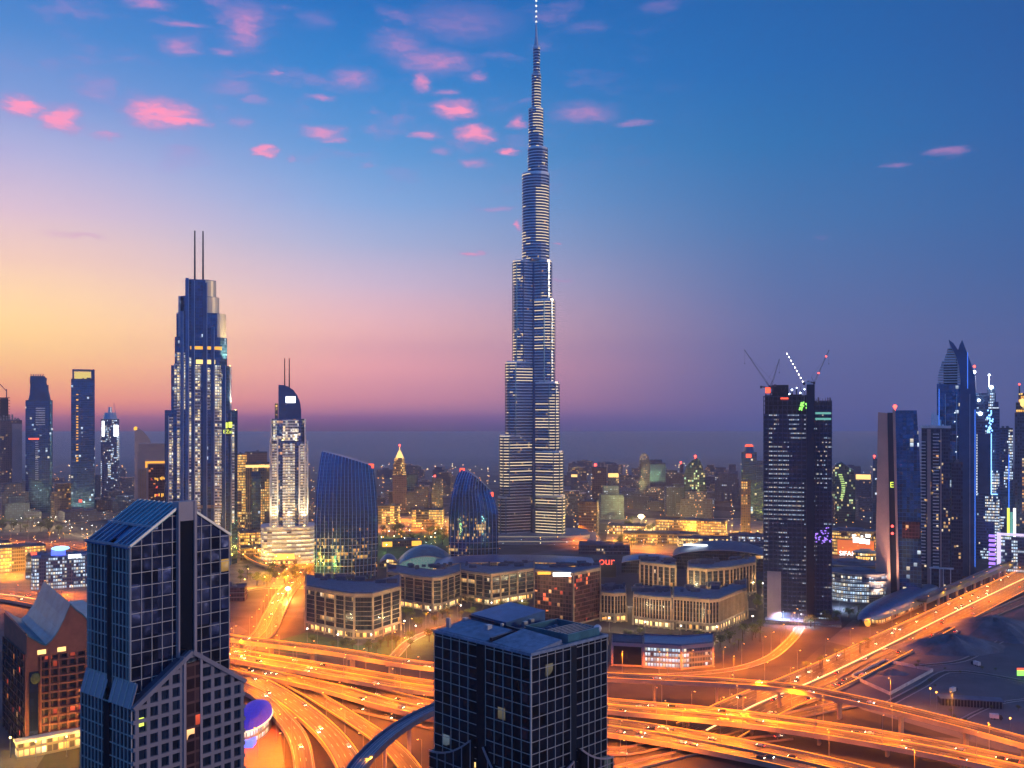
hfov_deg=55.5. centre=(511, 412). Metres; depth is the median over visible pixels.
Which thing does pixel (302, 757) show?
loop ramp
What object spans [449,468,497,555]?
sail tower
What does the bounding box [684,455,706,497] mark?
curved tower
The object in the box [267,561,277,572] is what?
tree
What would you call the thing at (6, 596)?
highway
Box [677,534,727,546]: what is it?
building
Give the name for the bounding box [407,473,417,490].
slab tower
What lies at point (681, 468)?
distant tower
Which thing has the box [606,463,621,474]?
distant block
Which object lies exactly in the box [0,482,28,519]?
distant block
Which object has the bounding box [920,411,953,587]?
balcony slab tower
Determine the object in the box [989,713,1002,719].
parked truck
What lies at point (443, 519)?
distant amber lights
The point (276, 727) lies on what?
street lamp
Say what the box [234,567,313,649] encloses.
arterial road
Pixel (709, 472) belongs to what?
distant block
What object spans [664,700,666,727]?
street lamp
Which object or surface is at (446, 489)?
distant block
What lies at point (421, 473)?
distant block
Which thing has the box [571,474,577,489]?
distant tower
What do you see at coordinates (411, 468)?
distant block
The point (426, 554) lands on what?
lattice roof hall
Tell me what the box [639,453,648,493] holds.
distant tower
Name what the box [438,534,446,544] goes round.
tree
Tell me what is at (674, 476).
distant block
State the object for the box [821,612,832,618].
tree
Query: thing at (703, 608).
mall wing
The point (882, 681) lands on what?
plot floor
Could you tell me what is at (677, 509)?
distant block
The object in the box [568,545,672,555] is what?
district street
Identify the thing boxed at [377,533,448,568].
park lawn
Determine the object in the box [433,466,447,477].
distant block
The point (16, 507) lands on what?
distant block
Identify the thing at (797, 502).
unfinished tower
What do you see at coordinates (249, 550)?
building
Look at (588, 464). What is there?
distant block
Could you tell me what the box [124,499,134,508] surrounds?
distant block
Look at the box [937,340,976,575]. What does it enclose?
twin blade tower
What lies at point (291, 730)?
street lamp
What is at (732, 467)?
distant block
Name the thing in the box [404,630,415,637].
tree
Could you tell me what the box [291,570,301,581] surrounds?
tree
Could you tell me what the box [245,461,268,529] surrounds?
portal tower
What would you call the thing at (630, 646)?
dark hall
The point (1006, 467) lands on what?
blue block
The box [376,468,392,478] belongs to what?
distant block
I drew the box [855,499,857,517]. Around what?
distant block
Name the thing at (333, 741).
curved ramp
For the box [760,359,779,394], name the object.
tower crane
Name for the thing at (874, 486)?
distant tower
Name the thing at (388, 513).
building
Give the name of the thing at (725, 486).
distant tower
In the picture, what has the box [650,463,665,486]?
distant tower
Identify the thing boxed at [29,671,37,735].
stair window
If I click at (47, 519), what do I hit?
tree
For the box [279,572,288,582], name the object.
tree
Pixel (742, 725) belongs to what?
street lamp
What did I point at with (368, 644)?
tree
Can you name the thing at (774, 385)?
tower crane
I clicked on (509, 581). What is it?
office block
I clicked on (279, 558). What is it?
gold pavilion
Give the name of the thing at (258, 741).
street lamp
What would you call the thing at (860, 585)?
round building
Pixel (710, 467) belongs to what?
distant block
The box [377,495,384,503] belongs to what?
distant block
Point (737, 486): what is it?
distant block
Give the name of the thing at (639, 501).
distant block
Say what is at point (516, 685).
square glass tower
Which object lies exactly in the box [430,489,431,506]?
distant block
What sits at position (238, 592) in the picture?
building
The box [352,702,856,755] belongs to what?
collector road
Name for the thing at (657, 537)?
building
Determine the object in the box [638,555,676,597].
mall hall
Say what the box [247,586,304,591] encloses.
district street
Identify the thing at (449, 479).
distant block
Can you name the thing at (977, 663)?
parked truck
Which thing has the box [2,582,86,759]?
brown block
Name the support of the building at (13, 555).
on the ground at (476, 453)
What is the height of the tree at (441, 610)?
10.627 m
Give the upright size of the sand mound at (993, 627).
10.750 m
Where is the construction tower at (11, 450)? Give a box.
[0,384,21,482]
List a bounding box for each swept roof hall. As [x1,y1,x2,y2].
[433,555,593,568]
[622,553,676,572]
[672,540,762,571]
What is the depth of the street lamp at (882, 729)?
541.12 m
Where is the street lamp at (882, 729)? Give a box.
[882,714,883,745]
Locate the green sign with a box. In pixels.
[1017,668,1023,678]
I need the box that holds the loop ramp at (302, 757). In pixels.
[244,683,314,767]
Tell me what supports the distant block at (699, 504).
on the ground at (476, 453)
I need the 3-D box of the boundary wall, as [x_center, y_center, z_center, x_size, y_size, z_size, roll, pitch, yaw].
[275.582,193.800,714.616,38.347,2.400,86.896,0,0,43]
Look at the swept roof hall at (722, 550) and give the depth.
1204.68 m
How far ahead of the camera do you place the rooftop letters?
1150.19 m
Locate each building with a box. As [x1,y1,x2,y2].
[0,539,11,544]
[0,541,45,573]
[25,552,46,578]
[31,546,86,590]
[230,581,246,601]
[238,529,261,549]
[240,544,260,560]
[377,503,399,524]
[381,537,420,546]
[411,507,443,527]
[534,560,601,622]
[578,499,598,533]
[579,540,629,554]
[607,522,646,534]
[623,530,697,544]
[655,517,726,535]
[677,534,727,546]
[728,531,762,542]
[744,542,762,547]
[832,558,875,568]
[832,567,887,603]
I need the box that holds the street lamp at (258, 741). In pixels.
[253,727,258,757]
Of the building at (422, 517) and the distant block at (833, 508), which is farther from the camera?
the distant block at (833, 508)
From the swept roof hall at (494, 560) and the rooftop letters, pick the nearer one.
the rooftop letters
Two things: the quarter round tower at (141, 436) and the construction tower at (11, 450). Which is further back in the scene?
the construction tower at (11, 450)
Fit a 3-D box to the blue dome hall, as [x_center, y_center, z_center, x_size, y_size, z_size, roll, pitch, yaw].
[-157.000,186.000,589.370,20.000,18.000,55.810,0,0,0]
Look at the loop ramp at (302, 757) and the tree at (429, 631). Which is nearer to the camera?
the loop ramp at (302, 757)
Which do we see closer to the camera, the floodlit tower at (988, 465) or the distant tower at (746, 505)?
the floodlit tower at (988, 465)
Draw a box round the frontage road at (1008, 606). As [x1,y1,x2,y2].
[790,596,1023,704]
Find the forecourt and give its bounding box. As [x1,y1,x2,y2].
[230,532,313,588]
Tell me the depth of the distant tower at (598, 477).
1889.15 m
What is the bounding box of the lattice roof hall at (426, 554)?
[397,544,450,568]
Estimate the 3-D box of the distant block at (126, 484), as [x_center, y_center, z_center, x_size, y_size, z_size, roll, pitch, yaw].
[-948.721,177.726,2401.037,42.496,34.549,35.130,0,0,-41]
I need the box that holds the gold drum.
[853,549,875,560]
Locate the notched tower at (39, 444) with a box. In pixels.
[25,374,52,512]
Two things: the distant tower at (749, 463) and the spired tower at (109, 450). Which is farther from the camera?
the spired tower at (109, 450)
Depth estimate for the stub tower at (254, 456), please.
1886.21 m
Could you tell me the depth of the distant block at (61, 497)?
1765.67 m
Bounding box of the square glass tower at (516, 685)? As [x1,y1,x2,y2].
[429,602,613,767]
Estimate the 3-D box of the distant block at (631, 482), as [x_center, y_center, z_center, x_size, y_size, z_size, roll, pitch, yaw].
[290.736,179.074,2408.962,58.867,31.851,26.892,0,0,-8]
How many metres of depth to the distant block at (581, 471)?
2702.76 m
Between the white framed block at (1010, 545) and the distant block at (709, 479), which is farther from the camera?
the distant block at (709, 479)
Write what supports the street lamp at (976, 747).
on the highway viaduct at (939, 750)
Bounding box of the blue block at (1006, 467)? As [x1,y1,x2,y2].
[1000,426,1012,532]
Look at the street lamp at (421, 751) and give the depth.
526.13 m
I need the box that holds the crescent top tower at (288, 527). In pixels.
[261,358,314,564]
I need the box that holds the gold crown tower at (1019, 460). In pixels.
[1015,383,1023,533]
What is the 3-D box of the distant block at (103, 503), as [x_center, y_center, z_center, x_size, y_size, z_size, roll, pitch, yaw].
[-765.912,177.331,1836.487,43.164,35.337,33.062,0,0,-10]
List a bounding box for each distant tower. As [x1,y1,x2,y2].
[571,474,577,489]
[592,464,605,499]
[608,473,618,485]
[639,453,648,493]
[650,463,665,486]
[680,462,683,472]
[715,472,736,500]
[741,444,756,517]
[741,478,750,532]
[757,461,762,520]
[855,474,870,497]
[873,455,876,523]
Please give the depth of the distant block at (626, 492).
2213.42 m
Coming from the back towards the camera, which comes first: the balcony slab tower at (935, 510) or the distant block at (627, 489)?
the distant block at (627, 489)
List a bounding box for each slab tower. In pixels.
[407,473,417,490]
[432,475,442,507]
[875,405,921,594]
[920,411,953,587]
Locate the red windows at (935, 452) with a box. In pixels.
[933,449,938,463]
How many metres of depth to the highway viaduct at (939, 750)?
590.49 m
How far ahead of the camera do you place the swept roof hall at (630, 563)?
1179.84 m
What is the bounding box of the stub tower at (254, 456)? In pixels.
[245,450,266,461]
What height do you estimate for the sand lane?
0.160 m
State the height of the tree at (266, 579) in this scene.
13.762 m
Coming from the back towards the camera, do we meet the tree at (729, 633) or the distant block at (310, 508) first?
the distant block at (310, 508)
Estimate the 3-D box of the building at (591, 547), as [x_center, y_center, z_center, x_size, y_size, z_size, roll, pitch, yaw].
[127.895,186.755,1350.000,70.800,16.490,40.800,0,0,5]
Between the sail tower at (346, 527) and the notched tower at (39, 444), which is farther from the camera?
the notched tower at (39, 444)
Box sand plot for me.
[842,607,1023,753]
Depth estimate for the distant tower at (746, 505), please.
1494.41 m
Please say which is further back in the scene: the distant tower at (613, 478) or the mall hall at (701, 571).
the distant tower at (613, 478)
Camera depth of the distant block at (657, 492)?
1964.34 m
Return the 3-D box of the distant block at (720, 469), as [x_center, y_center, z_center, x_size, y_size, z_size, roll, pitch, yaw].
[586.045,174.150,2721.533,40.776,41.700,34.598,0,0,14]
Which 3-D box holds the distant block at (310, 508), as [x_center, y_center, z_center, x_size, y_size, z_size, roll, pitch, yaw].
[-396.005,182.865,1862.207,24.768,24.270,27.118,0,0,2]
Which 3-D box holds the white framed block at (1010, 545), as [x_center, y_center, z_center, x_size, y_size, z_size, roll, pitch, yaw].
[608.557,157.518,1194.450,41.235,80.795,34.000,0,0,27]
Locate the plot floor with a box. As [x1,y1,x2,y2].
[863,665,925,690]
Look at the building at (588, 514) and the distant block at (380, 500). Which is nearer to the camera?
the building at (588, 514)
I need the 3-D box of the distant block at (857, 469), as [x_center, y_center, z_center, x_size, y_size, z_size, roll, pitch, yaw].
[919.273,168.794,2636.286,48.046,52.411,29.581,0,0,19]
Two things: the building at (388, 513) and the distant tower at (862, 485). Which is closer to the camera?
the building at (388, 513)
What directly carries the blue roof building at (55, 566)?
on the ground at (476, 453)
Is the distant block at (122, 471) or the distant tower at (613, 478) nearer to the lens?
the distant tower at (613, 478)
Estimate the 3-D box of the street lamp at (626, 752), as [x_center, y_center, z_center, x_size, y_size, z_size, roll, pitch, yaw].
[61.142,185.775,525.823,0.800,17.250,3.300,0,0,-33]
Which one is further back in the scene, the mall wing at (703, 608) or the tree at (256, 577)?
the tree at (256, 577)
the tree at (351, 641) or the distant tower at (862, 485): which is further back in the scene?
the distant tower at (862, 485)
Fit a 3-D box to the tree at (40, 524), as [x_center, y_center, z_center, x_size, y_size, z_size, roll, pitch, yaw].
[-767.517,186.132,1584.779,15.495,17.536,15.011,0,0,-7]
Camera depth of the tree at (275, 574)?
1113.23 m
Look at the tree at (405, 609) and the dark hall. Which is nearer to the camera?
the dark hall
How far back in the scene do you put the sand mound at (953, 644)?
789.96 m
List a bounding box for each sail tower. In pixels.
[314,450,377,579]
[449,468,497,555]
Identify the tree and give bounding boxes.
[9,520,17,530]
[36,521,45,531]
[43,516,53,521]
[252,573,261,579]
[262,577,271,586]
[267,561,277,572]
[272,571,279,581]
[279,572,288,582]
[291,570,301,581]
[305,566,313,574]
[338,637,349,646]
[349,638,357,649]
[363,639,373,651]
[383,634,393,646]
[392,634,401,642]
[396,528,404,537]
[401,606,410,617]
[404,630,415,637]
[405,637,414,647]
[424,628,434,641]
[434,528,443,537]
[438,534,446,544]
[438,607,444,618]
[634,625,644,634]
[714,633,724,647]
[725,630,735,642]
[749,622,758,634]
[750,627,759,637]
[805,615,816,626]
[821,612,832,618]
[832,609,840,615]
[843,605,853,618]
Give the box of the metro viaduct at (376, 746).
[346,703,433,767]
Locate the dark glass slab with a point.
(957, 518)
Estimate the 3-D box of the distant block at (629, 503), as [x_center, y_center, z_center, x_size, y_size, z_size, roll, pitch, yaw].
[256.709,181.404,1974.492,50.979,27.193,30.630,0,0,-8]
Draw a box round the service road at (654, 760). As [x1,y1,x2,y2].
[614,733,792,767]
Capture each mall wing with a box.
[599,582,627,622]
[631,583,672,629]
[672,578,748,632]
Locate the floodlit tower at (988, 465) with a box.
[973,365,999,559]
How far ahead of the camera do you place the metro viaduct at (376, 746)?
527.84 m
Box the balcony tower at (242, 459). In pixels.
[238,452,246,527]
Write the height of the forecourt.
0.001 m
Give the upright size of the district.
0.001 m
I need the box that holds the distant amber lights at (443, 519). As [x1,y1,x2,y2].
[3,465,870,542]
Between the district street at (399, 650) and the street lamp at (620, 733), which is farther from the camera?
the district street at (399, 650)
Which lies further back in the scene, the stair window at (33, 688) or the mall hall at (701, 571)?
the mall hall at (701, 571)
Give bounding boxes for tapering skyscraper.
[497,0,599,544]
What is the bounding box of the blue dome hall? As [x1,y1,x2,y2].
[244,699,272,747]
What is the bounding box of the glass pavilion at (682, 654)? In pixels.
[642,633,714,669]
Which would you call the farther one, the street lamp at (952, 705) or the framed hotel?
the framed hotel
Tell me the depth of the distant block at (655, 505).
1915.53 m
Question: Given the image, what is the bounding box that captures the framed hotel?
[137,443,164,501]
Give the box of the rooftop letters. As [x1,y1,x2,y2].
[599,560,615,576]
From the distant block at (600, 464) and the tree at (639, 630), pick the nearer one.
the tree at (639, 630)
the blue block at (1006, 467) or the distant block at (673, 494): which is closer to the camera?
the blue block at (1006, 467)
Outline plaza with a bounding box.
[244,720,284,767]
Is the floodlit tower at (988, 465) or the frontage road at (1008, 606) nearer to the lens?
the frontage road at (1008, 606)
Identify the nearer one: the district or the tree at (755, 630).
the tree at (755, 630)
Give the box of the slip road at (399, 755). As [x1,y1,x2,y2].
[279,683,420,767]
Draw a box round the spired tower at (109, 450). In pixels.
[101,402,118,496]
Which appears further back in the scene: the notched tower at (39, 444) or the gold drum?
the notched tower at (39, 444)
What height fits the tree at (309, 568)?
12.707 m
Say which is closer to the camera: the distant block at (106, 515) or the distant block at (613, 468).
the distant block at (106, 515)
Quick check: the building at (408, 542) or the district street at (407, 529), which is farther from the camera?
the district street at (407, 529)
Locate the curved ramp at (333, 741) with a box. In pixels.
[239,668,357,767]
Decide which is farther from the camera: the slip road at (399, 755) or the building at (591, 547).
the building at (591, 547)
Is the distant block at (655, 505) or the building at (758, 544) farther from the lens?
the distant block at (655, 505)
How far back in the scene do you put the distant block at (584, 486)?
2283.69 m
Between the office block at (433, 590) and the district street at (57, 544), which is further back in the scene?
the district street at (57, 544)
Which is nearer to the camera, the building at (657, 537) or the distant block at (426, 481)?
the building at (657, 537)
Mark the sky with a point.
(804, 180)
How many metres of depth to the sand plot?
681.11 m
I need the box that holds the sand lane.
[919,641,1002,666]
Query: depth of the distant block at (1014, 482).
1561.85 m
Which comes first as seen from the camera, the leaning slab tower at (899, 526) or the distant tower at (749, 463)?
the leaning slab tower at (899, 526)
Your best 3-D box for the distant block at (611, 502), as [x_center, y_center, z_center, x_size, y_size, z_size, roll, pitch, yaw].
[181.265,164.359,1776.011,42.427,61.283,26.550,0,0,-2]
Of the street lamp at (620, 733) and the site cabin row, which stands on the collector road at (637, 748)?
the street lamp at (620, 733)
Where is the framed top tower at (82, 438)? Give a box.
[71,369,94,508]
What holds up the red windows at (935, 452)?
in the balcony slab tower at (935, 510)
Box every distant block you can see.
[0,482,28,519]
[5,496,29,521]
[24,508,40,521]
[51,483,70,519]
[53,477,64,481]
[58,508,96,522]
[95,472,100,496]
[95,496,115,511]
[97,511,119,519]
[104,488,122,497]
[112,495,132,512]
[119,467,125,476]
[119,477,134,491]
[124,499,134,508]
[308,501,312,514]
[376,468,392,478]
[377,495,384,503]
[385,489,392,503]
[406,464,418,478]
[407,491,423,511]
[414,484,429,507]
[418,479,431,485]
[419,466,424,478]
[430,483,449,494]
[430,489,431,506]
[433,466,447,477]
[436,472,455,491]
[564,472,580,485]
[564,490,586,515]
[568,461,578,466]
[568,466,586,480]
[577,460,593,473]
[578,481,590,494]
[598,461,614,466]
[599,485,623,519]
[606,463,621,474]
[619,475,634,479]
[619,478,638,487]
[619,484,629,487]
[619,488,636,490]
[619,490,638,494]
[624,492,653,509]
[627,494,644,508]
[632,466,638,473]
[632,474,638,479]
[644,486,663,499]
[647,500,663,510]
[649,459,666,478]
[664,483,683,516]
[666,470,684,485]
[676,503,679,516]
[680,491,712,518]
[704,470,716,474]
[705,465,715,470]
[705,474,714,485]
[707,491,714,508]
[710,484,714,491]
[714,467,728,471]
[727,464,737,477]
[733,472,738,497]
[832,497,834,520]
[847,465,860,475]
[855,496,872,511]
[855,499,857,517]
[1013,472,1014,493]
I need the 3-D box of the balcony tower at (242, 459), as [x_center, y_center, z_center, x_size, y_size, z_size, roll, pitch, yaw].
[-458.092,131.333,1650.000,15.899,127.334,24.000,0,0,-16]
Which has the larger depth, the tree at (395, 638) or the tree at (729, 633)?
the tree at (729, 633)
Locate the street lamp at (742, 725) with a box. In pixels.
[740,712,742,740]
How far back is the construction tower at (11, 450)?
2032.64 m
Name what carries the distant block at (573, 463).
on the ground at (476, 453)
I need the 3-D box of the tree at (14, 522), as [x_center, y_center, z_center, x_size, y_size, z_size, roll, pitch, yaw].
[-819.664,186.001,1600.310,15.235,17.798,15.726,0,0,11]
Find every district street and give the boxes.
[12,542,86,547]
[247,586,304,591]
[378,529,448,533]
[389,622,455,656]
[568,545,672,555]
[624,518,756,519]
[656,627,804,675]
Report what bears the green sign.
on the sand plot
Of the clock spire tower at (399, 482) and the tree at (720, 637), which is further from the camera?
the clock spire tower at (399, 482)
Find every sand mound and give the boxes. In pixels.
[876,669,908,675]
[888,633,1004,655]
[944,614,1023,643]
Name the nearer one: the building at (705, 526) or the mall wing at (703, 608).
the mall wing at (703, 608)
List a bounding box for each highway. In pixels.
[0,590,247,649]
[230,662,872,767]
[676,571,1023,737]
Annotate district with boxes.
[0,572,86,602]
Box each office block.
[304,573,401,639]
[386,562,461,612]
[459,560,534,605]
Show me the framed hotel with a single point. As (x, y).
(150, 471)
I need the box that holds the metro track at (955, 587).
[916,561,1016,610]
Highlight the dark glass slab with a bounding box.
[951,459,962,582]
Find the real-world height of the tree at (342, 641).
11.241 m
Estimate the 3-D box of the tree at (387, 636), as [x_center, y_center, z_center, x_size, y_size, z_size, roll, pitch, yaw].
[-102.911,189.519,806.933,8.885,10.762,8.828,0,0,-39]
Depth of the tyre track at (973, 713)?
634.50 m
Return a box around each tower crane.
[744,349,775,386]
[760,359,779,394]
[786,353,810,403]
[807,350,828,398]
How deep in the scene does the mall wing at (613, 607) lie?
905.05 m
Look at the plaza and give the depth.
555.28 m
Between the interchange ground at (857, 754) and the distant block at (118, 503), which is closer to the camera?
the interchange ground at (857, 754)
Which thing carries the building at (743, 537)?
on the ground at (476, 453)
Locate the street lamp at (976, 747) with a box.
[976,731,978,764]
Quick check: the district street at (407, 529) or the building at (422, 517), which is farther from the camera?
the building at (422, 517)
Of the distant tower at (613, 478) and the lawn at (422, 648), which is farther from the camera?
the distant tower at (613, 478)
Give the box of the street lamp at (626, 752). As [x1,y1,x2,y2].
[623,739,626,767]
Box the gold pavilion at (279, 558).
[271,552,297,569]
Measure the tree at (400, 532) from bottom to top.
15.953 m
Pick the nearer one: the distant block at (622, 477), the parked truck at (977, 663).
the parked truck at (977, 663)
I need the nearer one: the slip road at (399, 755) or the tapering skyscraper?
the slip road at (399, 755)
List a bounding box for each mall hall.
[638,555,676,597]
[687,556,756,595]
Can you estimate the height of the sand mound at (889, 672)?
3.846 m
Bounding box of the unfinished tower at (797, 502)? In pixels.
[763,384,841,627]
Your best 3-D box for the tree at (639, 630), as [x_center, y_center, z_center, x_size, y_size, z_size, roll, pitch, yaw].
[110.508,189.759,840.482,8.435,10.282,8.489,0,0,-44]
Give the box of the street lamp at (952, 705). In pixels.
[950,691,952,719]
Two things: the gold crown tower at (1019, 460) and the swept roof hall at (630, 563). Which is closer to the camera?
the swept roof hall at (630, 563)
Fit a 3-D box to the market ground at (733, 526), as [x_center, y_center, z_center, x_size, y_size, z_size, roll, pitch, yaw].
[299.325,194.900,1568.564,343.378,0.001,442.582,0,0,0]
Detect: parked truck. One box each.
[949,686,957,692]
[971,660,980,666]
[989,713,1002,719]
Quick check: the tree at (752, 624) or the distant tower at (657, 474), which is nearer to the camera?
the tree at (752, 624)
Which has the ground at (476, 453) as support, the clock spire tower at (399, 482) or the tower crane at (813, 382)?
the clock spire tower at (399, 482)
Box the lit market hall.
[832,527,875,555]
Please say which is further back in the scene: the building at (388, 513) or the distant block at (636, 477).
the distant block at (636, 477)
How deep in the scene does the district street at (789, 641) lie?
762.68 m
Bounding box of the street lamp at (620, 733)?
[620,720,622,748]
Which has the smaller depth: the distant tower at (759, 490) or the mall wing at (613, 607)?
the mall wing at (613, 607)
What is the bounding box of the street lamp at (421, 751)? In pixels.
[416,738,421,767]
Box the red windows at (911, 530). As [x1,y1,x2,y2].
[902,522,919,538]
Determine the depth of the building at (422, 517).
1637.13 m
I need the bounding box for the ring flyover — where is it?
[237,544,313,571]
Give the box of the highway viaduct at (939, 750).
[230,647,1023,767]
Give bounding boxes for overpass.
[230,634,1023,756]
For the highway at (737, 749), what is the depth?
573.41 m
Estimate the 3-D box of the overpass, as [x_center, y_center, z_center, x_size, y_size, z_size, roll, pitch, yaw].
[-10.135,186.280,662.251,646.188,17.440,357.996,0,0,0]
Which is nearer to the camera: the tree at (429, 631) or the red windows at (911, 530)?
the tree at (429, 631)
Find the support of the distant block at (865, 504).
on the ground at (476, 453)
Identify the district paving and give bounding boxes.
[361,559,865,673]
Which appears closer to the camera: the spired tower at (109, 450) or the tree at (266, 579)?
the tree at (266, 579)
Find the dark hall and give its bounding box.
[610,633,642,666]
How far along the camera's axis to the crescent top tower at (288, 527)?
1243.68 m
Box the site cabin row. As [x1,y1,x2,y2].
[937,694,1004,708]
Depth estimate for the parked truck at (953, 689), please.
675.40 m
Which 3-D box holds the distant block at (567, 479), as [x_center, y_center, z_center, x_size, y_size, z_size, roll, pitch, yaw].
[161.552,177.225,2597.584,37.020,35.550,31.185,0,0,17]
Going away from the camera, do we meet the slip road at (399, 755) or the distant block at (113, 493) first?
the slip road at (399, 755)
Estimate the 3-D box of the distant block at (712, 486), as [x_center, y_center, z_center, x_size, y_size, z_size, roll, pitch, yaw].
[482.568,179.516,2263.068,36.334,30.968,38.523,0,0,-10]
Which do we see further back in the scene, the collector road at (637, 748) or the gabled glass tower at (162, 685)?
the collector road at (637, 748)
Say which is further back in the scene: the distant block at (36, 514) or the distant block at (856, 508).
the distant block at (856, 508)
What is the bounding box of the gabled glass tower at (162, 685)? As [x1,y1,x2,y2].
[80,498,247,767]
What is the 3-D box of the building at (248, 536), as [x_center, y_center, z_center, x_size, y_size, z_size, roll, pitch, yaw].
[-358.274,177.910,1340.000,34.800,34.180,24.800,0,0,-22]
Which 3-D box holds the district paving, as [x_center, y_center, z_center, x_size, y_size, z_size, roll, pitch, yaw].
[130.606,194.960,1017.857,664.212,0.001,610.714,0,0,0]
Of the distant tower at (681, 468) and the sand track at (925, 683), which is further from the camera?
the distant tower at (681, 468)
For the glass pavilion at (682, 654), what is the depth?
741.29 m
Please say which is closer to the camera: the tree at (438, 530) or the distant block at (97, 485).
the tree at (438, 530)
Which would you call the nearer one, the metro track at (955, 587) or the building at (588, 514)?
the metro track at (955, 587)
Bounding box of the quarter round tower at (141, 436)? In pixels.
[134,426,150,500]
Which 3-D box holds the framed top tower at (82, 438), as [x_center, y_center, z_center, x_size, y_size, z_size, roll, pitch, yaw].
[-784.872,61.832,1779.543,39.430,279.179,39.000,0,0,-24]
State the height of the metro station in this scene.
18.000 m
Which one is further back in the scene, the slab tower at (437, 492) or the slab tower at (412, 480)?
the slab tower at (412, 480)
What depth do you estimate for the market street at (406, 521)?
1672.84 m
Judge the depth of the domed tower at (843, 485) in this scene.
1733.50 m
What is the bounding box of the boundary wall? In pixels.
[852,659,932,694]
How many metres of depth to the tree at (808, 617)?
881.65 m
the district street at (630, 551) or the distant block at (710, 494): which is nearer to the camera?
the district street at (630, 551)
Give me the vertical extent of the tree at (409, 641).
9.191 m
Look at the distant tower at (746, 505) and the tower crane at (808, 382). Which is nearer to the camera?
the tower crane at (808, 382)
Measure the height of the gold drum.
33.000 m
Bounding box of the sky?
[0,0,1023,430]
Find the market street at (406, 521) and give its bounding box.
[378,516,448,531]
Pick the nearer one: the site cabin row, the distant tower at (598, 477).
the site cabin row
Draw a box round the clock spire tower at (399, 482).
[393,444,406,512]
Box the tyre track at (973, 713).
[960,698,1023,719]
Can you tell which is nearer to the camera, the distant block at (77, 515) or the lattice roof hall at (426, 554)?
the lattice roof hall at (426, 554)
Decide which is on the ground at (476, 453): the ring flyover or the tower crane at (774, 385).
the ring flyover
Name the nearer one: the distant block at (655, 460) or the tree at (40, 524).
the tree at (40, 524)
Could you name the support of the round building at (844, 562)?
on the district paving
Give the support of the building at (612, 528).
on the ground at (476, 453)
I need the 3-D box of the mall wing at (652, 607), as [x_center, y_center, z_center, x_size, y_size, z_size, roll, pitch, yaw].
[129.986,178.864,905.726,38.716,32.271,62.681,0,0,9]
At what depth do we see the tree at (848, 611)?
917.91 m
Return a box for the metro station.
[857,584,938,626]
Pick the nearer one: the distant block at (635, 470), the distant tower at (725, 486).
the distant tower at (725, 486)
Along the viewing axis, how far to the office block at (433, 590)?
967.15 m
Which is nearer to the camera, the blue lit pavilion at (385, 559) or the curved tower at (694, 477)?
the blue lit pavilion at (385, 559)
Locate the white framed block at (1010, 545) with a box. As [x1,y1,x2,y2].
[989,508,1023,572]
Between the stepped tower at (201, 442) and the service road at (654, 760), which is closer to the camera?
the service road at (654, 760)
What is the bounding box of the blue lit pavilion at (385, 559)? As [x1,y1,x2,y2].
[380,554,396,567]
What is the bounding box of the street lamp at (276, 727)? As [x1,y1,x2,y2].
[276,713,280,742]
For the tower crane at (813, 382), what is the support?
on the unfinished tower at (797, 502)
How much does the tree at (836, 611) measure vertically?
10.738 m
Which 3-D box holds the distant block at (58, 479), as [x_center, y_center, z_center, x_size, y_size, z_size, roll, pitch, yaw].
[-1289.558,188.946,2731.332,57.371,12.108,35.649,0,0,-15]
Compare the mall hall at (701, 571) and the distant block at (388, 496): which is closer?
the mall hall at (701, 571)
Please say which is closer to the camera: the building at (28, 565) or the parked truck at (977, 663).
the parked truck at (977, 663)
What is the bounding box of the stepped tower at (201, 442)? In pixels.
[165,231,237,564]
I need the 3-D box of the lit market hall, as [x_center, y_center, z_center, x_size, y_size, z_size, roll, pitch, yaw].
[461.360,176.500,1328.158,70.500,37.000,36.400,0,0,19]
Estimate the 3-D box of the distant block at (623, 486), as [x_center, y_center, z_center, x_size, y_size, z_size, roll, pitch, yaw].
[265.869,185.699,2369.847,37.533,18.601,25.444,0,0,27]
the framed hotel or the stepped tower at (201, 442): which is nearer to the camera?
the stepped tower at (201, 442)
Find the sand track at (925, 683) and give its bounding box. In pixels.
[886,670,1023,702]
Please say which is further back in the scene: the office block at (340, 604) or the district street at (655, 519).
the district street at (655, 519)
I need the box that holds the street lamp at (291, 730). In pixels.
[291,717,296,745]
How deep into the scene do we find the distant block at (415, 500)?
1893.36 m
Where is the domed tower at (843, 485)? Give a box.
[832,462,854,521]
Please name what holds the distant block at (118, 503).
on the ground at (476, 453)
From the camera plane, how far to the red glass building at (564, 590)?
902.21 m
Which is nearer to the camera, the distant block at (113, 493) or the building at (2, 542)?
the building at (2, 542)
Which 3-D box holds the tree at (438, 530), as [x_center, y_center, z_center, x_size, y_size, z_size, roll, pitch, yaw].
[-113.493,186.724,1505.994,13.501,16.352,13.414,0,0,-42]
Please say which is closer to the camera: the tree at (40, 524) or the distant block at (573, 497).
the tree at (40, 524)
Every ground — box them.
[0,431,1023,767]
[244,649,957,767]
[606,518,762,552]
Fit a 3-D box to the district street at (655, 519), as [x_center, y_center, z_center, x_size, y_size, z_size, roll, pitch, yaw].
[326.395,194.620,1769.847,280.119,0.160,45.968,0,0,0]
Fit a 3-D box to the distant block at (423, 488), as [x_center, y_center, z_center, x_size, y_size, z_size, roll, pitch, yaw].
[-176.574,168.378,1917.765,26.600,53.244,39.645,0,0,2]
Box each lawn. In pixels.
[263,632,433,659]
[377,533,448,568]

